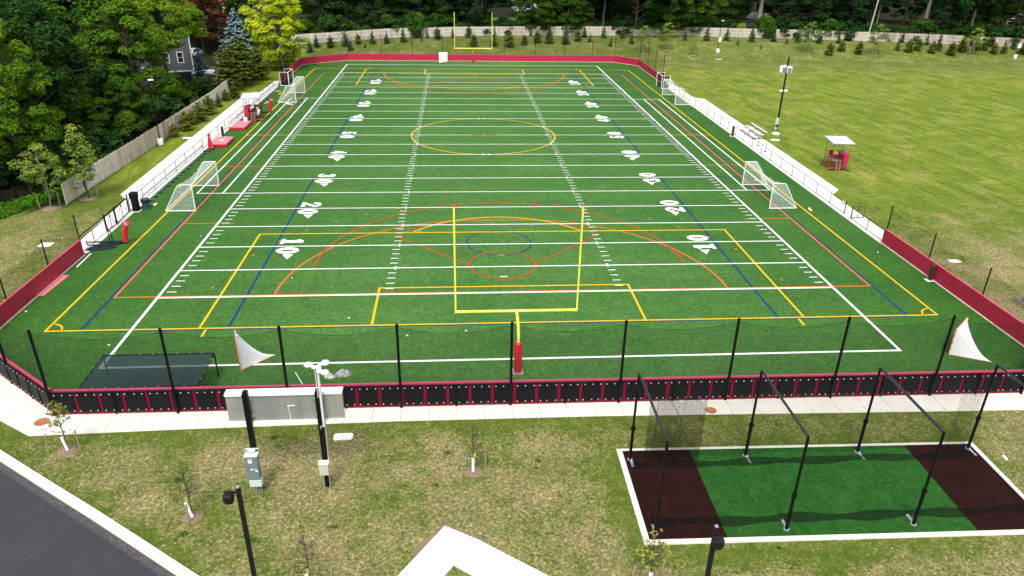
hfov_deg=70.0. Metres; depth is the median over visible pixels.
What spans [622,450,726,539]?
dirt patch
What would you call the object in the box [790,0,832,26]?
dark tree
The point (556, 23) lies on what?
bush
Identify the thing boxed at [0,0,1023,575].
ground
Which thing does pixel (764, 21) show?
bush
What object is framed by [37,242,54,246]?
utility pad
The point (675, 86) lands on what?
soccer goal
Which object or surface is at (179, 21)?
bright tree
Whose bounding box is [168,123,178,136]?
young evergreen
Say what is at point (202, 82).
green tree
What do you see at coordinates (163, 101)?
bush
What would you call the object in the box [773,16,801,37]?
bush
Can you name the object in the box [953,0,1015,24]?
dark tree
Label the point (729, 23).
bush
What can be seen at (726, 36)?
young evergreen
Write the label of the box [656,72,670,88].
goal
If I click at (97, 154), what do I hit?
bush
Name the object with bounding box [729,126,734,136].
post pad
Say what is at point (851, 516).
cage net
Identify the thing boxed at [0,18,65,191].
bright tree
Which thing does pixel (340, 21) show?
bush
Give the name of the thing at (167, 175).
team bench
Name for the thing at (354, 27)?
bush
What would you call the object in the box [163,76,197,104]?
green tree
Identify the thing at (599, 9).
dark tree
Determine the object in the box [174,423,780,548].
lawn weeds
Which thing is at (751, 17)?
blue shed
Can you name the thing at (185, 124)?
young evergreen
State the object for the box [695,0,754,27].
green tree
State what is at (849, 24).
bush
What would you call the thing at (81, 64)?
green tree
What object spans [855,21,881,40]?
bush
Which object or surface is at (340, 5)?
dark tree
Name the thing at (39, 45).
dark tree
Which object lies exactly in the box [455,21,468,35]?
bush
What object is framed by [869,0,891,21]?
dark tree
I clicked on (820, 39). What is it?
young evergreen
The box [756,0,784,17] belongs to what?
dark tree
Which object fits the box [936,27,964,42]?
bush
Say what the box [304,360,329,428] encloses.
radio mast
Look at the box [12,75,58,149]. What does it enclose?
dark tree
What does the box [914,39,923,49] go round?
young evergreen
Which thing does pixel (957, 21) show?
overhead wire
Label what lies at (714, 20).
bush
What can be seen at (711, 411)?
manhole cover
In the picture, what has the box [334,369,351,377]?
helmet pile
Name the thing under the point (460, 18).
dark tree
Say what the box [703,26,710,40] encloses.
young evergreen
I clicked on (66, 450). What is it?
staked sapling
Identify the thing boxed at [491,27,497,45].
young evergreen
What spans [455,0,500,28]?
dark tree
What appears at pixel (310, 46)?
young evergreen
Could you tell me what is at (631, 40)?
young evergreen
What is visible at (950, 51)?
young evergreen
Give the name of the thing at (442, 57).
sign board
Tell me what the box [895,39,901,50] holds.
young evergreen
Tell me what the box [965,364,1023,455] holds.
batting arch
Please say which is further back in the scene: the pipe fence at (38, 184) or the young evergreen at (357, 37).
the young evergreen at (357, 37)
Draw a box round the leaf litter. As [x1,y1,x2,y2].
[2,465,169,575]
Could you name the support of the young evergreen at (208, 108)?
on the ground at (936, 138)
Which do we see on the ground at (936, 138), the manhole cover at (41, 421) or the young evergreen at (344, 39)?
the young evergreen at (344, 39)
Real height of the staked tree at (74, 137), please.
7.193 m
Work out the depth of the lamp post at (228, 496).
24.78 m
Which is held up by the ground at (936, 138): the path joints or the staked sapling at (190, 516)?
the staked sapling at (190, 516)
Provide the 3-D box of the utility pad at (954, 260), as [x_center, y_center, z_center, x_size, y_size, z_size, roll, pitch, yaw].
[35.951,-2.189,59.423,0.950,0.040,0.600,-1,26,-4]
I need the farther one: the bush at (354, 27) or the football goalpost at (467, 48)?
the bush at (354, 27)
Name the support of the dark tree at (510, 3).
on the ground at (936, 138)
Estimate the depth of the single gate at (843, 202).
67.96 m
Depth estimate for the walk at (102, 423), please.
39.63 m
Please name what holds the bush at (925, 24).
on the ground at (936, 138)
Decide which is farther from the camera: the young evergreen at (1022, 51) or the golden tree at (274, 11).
the young evergreen at (1022, 51)
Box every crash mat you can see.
[212,137,233,146]
[229,121,251,129]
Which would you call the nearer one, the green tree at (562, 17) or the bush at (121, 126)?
the bush at (121, 126)
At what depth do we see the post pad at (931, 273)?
55.65 m
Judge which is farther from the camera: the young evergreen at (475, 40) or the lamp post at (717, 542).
the young evergreen at (475, 40)
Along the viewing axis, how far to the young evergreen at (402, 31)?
156.23 m
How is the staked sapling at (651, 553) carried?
on the ground at (936, 138)
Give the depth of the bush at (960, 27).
167.00 m
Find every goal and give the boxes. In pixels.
[165,161,219,210]
[234,330,275,370]
[278,76,305,102]
[279,68,293,85]
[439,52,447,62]
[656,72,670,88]
[662,79,690,104]
[742,161,795,208]
[948,317,991,362]
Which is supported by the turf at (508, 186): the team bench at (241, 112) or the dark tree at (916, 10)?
the team bench at (241, 112)
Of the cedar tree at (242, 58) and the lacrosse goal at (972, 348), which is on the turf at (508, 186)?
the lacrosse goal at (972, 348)
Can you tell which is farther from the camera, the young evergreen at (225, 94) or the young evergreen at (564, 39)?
the young evergreen at (564, 39)
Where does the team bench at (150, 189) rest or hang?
on the turf at (508, 186)
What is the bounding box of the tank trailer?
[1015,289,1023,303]
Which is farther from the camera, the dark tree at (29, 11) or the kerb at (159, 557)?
the dark tree at (29, 11)
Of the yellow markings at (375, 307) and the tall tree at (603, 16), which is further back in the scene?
the tall tree at (603, 16)
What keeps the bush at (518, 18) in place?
on the ground at (936, 138)
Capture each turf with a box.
[0,60,1023,414]
[689,445,977,536]
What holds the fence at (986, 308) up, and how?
on the ground at (936, 138)
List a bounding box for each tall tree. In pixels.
[601,0,605,29]
[754,0,763,34]
[867,1,873,21]
[870,0,894,31]
[919,0,931,33]
[965,0,996,33]
[971,0,996,24]
[1013,0,1023,27]
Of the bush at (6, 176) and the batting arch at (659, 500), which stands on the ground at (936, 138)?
the bush at (6, 176)
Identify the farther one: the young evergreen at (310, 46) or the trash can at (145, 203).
the young evergreen at (310, 46)
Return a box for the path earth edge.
[410,524,483,555]
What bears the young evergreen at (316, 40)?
on the ground at (936, 138)
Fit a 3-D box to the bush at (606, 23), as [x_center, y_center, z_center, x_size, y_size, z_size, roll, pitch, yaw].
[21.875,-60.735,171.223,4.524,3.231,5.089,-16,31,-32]
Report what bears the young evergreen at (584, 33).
on the ground at (936, 138)
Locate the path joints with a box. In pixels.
[421,541,522,574]
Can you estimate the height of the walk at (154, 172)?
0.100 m
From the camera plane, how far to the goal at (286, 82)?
121.11 m
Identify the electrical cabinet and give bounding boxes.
[243,448,263,493]
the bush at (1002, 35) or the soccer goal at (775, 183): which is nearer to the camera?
the soccer goal at (775, 183)
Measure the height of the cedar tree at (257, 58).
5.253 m
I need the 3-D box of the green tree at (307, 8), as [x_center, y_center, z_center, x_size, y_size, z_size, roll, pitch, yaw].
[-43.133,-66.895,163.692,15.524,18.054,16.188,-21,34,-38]
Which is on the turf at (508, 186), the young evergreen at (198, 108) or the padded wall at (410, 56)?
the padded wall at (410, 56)
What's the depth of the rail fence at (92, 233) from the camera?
59.58 m
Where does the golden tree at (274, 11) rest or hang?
on the ground at (936, 138)
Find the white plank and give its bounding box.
[76,253,91,266]
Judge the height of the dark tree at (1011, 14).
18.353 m
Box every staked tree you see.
[7,142,65,210]
[60,123,98,200]
[635,25,652,53]
[656,22,678,50]
[689,43,697,55]
[798,21,822,53]
[868,24,891,55]
[964,27,990,55]
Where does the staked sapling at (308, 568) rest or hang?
on the ground at (936, 138)
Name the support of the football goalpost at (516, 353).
on the turf at (508, 186)
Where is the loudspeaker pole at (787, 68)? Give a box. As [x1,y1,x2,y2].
[772,57,792,134]
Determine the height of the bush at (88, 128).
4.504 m
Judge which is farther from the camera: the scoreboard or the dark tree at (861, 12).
the dark tree at (861, 12)
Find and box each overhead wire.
[698,7,867,13]
[881,12,1019,26]
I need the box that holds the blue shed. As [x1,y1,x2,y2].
[746,12,769,28]
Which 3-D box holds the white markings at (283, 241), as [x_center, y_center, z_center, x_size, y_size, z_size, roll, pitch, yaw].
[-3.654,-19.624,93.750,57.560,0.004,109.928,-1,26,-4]
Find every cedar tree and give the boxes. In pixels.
[210,45,243,86]
[226,36,260,84]
[247,48,270,79]
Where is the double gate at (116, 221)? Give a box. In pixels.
[79,194,129,236]
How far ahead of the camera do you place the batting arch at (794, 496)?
31.82 m
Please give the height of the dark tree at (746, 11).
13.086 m
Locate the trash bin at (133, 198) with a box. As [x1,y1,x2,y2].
[128,191,142,211]
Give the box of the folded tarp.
[86,244,116,250]
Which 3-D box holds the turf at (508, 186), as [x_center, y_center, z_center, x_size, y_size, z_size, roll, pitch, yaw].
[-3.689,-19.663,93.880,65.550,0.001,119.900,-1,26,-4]
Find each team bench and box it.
[141,181,163,203]
[159,168,178,184]
[175,156,193,174]
[189,145,206,161]
[227,115,239,126]
[237,110,243,119]
[261,89,270,99]
[269,83,277,93]
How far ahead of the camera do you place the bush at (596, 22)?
169.43 m
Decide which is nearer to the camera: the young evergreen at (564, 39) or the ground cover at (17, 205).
the ground cover at (17, 205)
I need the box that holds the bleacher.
[740,123,767,138]
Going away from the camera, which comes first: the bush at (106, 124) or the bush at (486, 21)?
the bush at (106, 124)
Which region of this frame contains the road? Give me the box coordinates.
[0,471,158,575]
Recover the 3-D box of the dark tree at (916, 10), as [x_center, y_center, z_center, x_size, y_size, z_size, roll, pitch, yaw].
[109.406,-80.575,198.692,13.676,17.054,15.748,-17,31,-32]
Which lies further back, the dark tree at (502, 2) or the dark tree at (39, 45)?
the dark tree at (502, 2)
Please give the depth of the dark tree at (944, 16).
167.39 m
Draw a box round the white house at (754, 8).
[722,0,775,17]
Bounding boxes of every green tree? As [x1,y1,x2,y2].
[38,0,141,110]
[47,83,112,138]
[61,5,109,85]
[96,75,157,131]
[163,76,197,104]
[188,77,213,94]
[222,0,281,33]
[289,0,353,27]
[379,0,425,19]
[391,0,449,25]
[512,0,558,31]
[555,0,594,33]
[643,0,697,33]
[674,0,728,34]
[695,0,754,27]
[945,0,1017,32]
[1018,9,1023,23]
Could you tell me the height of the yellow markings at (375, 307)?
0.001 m
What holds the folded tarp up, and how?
on the turf at (508, 186)
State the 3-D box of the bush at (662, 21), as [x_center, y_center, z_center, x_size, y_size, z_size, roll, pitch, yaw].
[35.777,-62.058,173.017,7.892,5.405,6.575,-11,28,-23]
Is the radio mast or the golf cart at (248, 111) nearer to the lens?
the radio mast
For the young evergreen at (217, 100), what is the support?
on the ground at (936, 138)
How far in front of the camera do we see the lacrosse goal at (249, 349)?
43.17 m
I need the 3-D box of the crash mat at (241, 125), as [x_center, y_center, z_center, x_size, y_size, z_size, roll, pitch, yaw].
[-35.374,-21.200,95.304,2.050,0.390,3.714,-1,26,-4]
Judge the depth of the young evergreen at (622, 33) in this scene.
164.39 m
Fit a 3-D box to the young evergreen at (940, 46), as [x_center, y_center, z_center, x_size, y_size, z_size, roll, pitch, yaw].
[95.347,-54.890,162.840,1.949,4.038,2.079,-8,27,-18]
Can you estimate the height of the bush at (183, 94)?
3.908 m
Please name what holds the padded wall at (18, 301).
on the ground at (936, 138)
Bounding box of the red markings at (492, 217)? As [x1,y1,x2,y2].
[313,76,683,278]
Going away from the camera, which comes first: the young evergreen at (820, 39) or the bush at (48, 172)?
the bush at (48, 172)
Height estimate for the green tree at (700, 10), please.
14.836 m
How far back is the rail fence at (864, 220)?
65.40 m
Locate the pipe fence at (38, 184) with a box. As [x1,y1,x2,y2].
[12,167,82,197]
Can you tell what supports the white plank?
on the turf at (508, 186)
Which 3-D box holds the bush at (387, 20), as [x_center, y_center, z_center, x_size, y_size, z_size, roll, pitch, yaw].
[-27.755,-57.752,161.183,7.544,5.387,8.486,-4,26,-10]
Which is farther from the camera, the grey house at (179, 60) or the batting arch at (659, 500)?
the grey house at (179, 60)
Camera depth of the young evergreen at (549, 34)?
158.38 m
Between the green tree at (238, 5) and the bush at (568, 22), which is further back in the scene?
the bush at (568, 22)
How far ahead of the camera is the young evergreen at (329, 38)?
152.52 m
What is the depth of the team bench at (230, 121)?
94.98 m
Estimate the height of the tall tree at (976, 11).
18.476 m
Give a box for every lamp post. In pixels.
[222,485,256,575]
[705,525,724,575]
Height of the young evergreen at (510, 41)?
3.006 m
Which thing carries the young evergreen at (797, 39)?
on the ground at (936, 138)
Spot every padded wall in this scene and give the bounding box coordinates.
[0,215,84,328]
[279,34,665,81]
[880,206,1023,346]
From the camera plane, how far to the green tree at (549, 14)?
164.63 m
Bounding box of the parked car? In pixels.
[191,48,202,56]
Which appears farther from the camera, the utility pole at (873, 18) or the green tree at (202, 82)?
the utility pole at (873, 18)
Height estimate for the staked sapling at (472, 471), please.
2.889 m
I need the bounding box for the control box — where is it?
[318,421,330,488]
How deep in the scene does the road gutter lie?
31.70 m
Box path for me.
[398,526,547,575]
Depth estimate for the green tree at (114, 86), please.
91.37 m
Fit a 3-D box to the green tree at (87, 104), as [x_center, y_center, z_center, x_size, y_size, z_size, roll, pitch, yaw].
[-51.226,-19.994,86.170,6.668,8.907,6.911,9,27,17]
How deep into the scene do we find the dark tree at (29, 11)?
87.18 m
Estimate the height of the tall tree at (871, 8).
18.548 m
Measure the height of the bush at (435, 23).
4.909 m
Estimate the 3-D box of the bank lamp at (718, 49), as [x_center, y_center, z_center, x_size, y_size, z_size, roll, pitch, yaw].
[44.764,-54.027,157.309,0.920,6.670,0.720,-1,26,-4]
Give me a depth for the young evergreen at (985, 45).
164.14 m
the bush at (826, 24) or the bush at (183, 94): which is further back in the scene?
the bush at (826, 24)
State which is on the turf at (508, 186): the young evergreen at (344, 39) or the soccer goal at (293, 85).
the soccer goal at (293, 85)
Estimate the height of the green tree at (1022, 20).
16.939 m
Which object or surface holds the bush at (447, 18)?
on the ground at (936, 138)
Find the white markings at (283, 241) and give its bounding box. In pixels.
[110,64,899,365]
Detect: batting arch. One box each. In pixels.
[627,372,668,535]
[743,370,809,530]
[855,367,945,525]
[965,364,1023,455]
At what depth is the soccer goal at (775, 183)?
71.57 m
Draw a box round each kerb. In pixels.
[0,450,198,575]
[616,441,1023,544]
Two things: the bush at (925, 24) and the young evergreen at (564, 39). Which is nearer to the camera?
the young evergreen at (564, 39)
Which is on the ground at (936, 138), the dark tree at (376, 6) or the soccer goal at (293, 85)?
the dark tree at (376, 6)
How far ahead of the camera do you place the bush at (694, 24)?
171.37 m
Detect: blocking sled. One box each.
[85,220,130,245]
[261,98,273,112]
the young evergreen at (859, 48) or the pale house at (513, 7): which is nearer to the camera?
the young evergreen at (859, 48)
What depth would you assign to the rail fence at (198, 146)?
82.51 m
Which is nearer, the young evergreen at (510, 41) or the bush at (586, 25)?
the young evergreen at (510, 41)
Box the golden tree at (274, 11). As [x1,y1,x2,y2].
[238,0,309,68]
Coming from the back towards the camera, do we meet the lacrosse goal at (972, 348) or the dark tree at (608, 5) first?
the dark tree at (608, 5)
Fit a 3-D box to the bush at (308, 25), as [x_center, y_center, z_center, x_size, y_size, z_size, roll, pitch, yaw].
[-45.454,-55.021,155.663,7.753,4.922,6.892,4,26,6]
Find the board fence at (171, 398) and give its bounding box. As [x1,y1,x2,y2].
[0,315,1023,414]
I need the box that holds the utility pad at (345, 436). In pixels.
[333,433,352,439]
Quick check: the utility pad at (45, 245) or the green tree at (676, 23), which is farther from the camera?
the green tree at (676, 23)
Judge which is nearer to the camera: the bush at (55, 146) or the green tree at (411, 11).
the bush at (55, 146)
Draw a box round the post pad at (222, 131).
[220,126,226,136]
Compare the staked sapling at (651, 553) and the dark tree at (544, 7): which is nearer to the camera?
the staked sapling at (651, 553)
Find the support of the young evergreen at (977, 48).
on the ground at (936, 138)
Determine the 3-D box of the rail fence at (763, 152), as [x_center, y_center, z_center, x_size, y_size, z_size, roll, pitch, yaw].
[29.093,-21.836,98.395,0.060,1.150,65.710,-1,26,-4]
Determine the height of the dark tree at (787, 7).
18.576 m
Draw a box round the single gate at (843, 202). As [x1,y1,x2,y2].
[842,200,865,217]
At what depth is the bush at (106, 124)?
93.18 m
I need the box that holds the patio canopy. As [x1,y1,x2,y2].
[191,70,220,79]
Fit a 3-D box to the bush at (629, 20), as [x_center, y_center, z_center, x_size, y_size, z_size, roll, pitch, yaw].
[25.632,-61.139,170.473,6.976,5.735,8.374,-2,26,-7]
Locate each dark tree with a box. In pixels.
[0,0,79,120]
[0,0,105,125]
[0,17,88,160]
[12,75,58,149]
[209,1,249,26]
[321,0,372,19]
[357,0,399,22]
[406,0,455,15]
[419,0,467,33]
[449,0,474,23]
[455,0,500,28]
[498,0,507,5]
[507,0,527,13]
[521,0,570,14]
[560,0,594,18]
[586,0,615,16]
[586,0,643,23]
[607,0,644,15]
[610,0,669,33]
[730,0,758,14]
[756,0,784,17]
[773,0,813,26]
[775,0,794,12]
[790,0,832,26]
[794,0,840,25]
[828,0,856,20]
[832,0,885,25]
[849,0,909,23]
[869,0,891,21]
[887,0,928,23]
[921,0,955,22]
[928,0,975,33]
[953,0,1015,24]
[965,0,1020,26]
[994,3,1015,19]
[1000,0,1023,26]
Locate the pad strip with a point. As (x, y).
(53, 285)
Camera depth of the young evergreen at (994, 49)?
162.72 m
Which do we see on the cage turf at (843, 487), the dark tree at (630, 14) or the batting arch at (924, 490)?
the batting arch at (924, 490)
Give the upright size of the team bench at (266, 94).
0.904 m
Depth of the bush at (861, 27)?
168.75 m
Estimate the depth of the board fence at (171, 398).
39.66 m
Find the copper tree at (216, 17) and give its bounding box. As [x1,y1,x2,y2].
[164,0,232,53]
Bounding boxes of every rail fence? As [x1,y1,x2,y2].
[80,219,106,250]
[128,76,280,210]
[668,81,845,212]
[850,207,883,239]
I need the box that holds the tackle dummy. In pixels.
[207,133,213,150]
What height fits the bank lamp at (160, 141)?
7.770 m
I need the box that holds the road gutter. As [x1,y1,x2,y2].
[0,462,175,575]
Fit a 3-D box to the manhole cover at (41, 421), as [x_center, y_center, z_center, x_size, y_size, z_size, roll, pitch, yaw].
[-24.463,6.967,38.050,0.720,0.032,0.715,-1,26,-4]
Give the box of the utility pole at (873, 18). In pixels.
[866,0,878,39]
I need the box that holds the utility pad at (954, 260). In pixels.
[948,259,960,262]
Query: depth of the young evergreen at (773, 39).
164.64 m
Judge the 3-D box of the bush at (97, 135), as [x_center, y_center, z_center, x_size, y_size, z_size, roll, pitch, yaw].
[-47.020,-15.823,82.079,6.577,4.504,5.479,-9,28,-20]
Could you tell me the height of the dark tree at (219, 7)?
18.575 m
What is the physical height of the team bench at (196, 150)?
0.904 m
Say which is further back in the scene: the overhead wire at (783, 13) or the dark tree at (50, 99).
the overhead wire at (783, 13)
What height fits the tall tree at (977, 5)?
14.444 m
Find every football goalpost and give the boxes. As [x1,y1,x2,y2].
[453,204,584,374]
[454,18,491,63]
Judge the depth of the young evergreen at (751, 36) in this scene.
163.97 m
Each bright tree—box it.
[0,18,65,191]
[67,0,181,113]
[127,0,208,79]
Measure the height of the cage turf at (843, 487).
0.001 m
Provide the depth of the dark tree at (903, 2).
186.42 m
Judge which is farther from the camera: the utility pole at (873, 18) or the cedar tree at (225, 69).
the utility pole at (873, 18)
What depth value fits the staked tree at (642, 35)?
154.83 m
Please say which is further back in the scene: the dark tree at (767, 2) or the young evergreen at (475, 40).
the dark tree at (767, 2)
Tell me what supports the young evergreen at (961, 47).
on the ground at (936, 138)
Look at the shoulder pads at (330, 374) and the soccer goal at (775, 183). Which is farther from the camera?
the soccer goal at (775, 183)
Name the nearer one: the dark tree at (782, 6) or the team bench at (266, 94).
the team bench at (266, 94)
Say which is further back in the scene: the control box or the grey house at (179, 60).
the grey house at (179, 60)
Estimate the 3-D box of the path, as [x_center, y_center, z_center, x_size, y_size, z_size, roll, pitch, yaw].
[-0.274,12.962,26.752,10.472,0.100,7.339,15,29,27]
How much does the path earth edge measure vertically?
0.001 m
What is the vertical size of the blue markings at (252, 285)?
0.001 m
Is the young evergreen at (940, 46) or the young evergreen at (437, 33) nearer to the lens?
the young evergreen at (437, 33)
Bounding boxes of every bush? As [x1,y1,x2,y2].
[0,150,22,186]
[20,152,83,191]
[25,141,76,178]
[55,141,112,171]
[62,125,123,159]
[75,124,107,152]
[83,109,119,130]
[109,110,151,141]
[135,92,185,124]
[161,87,198,115]
[288,17,316,40]
[308,27,324,39]
[318,14,351,39]
[345,21,361,37]
[358,25,376,37]
[373,13,400,36]
[388,19,411,36]
[403,12,433,37]
[423,15,443,34]
[432,12,462,34]
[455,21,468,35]
[464,11,494,35]
[494,16,515,35]
[507,16,530,34]
[525,12,552,32]
[539,17,559,35]
[553,19,574,34]
[574,20,593,33]
[579,17,601,34]
[599,21,614,34]
[607,13,635,35]
[652,14,674,33]
[680,23,701,34]
[691,14,718,36]
[712,18,738,35]
[747,15,780,37]
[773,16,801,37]
[782,20,806,38]
[802,23,818,38]
[816,18,849,39]
[829,19,860,40]
[853,25,867,38]
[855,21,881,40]
[879,26,899,40]
[892,26,916,41]
[906,18,941,43]
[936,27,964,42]
[950,23,979,42]
[967,23,999,45]
[986,27,1009,43]
[998,24,1023,46]
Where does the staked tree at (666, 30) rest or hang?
on the ground at (936, 138)
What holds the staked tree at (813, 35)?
on the ground at (936, 138)
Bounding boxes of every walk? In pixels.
[0,375,52,435]
[29,391,1023,435]
[81,81,279,252]
[667,83,883,242]
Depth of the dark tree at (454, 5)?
170.65 m
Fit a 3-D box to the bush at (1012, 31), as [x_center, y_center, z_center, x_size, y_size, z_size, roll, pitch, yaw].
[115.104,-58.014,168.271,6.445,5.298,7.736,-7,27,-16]
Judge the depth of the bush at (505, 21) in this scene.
165.91 m
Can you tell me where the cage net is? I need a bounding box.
[632,382,1023,527]
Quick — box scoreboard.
[224,387,344,488]
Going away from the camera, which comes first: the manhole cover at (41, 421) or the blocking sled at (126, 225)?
the manhole cover at (41, 421)
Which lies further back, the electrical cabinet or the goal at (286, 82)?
the goal at (286, 82)
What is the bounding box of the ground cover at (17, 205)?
[0,185,71,219]
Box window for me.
[176,52,183,62]
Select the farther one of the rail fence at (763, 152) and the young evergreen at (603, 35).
the young evergreen at (603, 35)
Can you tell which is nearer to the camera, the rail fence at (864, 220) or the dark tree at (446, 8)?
the rail fence at (864, 220)
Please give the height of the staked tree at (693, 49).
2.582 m
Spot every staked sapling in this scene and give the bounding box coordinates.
[41,401,80,455]
[173,468,203,524]
[289,532,331,575]
[457,423,486,477]
[632,526,670,575]
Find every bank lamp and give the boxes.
[147,79,163,144]
[716,20,723,52]
[1013,27,1023,58]
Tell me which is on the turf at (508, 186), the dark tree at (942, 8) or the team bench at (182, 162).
the team bench at (182, 162)
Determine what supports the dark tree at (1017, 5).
on the ground at (936, 138)
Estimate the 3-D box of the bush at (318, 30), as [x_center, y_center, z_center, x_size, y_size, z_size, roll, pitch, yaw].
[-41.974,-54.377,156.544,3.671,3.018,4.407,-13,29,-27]
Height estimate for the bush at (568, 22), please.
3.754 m
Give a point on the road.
(39, 536)
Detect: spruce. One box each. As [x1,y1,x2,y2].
[190,47,213,85]
[211,8,267,68]
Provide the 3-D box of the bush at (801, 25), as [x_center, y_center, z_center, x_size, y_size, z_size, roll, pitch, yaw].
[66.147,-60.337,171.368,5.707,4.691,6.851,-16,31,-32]
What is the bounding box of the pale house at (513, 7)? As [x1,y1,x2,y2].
[511,0,551,10]
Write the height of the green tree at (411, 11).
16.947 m
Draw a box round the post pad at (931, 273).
[923,264,936,281]
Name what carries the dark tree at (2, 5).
on the ground at (936, 138)
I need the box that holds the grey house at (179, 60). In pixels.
[114,14,196,89]
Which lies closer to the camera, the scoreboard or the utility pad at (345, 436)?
the scoreboard
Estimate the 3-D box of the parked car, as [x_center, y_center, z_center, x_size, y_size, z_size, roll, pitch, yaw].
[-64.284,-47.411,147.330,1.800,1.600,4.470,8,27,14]
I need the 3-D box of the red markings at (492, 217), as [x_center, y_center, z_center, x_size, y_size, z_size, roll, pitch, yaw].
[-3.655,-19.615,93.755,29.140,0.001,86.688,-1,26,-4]
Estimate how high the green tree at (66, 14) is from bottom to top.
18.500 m
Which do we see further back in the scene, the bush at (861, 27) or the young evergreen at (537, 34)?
the bush at (861, 27)
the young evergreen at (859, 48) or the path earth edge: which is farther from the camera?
the young evergreen at (859, 48)
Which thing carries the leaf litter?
on the road gutter
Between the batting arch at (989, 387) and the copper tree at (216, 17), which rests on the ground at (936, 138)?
the copper tree at (216, 17)
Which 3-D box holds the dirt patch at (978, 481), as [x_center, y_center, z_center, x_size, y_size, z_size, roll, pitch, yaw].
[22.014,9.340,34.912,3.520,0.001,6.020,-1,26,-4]
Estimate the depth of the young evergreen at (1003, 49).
163.20 m
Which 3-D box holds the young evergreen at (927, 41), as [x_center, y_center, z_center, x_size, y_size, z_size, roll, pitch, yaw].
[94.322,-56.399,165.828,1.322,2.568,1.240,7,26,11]
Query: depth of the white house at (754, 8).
206.96 m
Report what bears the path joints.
on the path
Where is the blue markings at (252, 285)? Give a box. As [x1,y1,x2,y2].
[80,68,906,331]
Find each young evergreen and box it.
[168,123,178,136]
[176,111,192,130]
[186,110,199,124]
[190,102,208,121]
[202,95,216,113]
[214,93,222,107]
[221,89,229,100]
[228,83,239,98]
[306,38,312,52]
[313,34,318,46]
[327,36,335,47]
[341,30,348,45]
[354,34,360,43]
[369,32,375,43]
[383,33,389,43]
[399,27,406,41]
[433,27,440,38]
[465,26,472,36]
[471,34,477,45]
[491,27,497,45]
[503,33,514,46]
[520,35,526,44]
[533,30,541,42]
[545,25,552,43]
[561,23,570,43]
[574,30,581,40]
[581,25,587,37]
[601,24,606,38]
[620,27,625,38]
[628,33,633,43]
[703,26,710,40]
[723,26,730,40]
[747,26,755,41]
[770,27,777,41]
[796,29,801,42]
[815,28,823,43]
[825,43,835,54]
[838,40,846,51]
[853,42,863,53]
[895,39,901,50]
[904,39,914,52]
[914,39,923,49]
[924,34,929,44]
[926,41,937,52]
[935,32,943,50]
[946,41,957,54]
[956,39,968,51]
[973,41,981,49]
[981,39,988,49]
[990,43,999,53]
[1000,40,1007,53]
[1012,36,1017,49]
[1018,42,1023,54]
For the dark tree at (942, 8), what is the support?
on the ground at (936, 138)
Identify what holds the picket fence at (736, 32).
on the ground at (936, 138)
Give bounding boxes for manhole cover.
[34,418,49,425]
[705,407,716,413]
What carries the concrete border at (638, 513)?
on the ground at (936, 138)
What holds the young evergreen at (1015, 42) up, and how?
on the ground at (936, 138)
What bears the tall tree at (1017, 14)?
on the ground at (936, 138)
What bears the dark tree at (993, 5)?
on the ground at (936, 138)
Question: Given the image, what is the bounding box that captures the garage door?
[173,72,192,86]
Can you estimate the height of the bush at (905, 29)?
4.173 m
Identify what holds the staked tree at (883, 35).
on the ground at (936, 138)
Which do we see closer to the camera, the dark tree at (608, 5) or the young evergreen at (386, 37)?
the young evergreen at (386, 37)
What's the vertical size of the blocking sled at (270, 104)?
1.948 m
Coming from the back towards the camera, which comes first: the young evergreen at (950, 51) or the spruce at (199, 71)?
the young evergreen at (950, 51)
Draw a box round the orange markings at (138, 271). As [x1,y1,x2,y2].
[113,73,870,297]
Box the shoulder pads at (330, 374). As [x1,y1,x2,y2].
[324,373,334,378]
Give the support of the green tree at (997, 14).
on the ground at (936, 138)
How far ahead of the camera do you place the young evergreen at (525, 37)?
157.10 m
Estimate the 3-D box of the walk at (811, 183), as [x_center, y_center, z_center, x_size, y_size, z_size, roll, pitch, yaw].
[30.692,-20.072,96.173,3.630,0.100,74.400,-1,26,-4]
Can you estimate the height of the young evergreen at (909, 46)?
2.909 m
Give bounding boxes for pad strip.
[38,275,68,295]
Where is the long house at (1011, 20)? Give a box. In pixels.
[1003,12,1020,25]
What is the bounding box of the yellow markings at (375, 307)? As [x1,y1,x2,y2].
[44,68,937,336]
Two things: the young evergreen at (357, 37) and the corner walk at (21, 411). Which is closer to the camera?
the corner walk at (21, 411)
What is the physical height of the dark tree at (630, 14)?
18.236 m
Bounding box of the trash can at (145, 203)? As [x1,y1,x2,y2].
[140,198,149,209]
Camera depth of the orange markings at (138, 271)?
58.69 m
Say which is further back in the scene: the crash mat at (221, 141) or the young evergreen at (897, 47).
the young evergreen at (897, 47)
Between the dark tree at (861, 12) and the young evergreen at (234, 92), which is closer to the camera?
the young evergreen at (234, 92)
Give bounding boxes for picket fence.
[61,42,279,204]
[280,26,1023,46]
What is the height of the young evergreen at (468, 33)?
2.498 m
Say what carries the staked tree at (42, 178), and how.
on the ground at (936, 138)
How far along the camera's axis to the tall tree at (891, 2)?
171.30 m

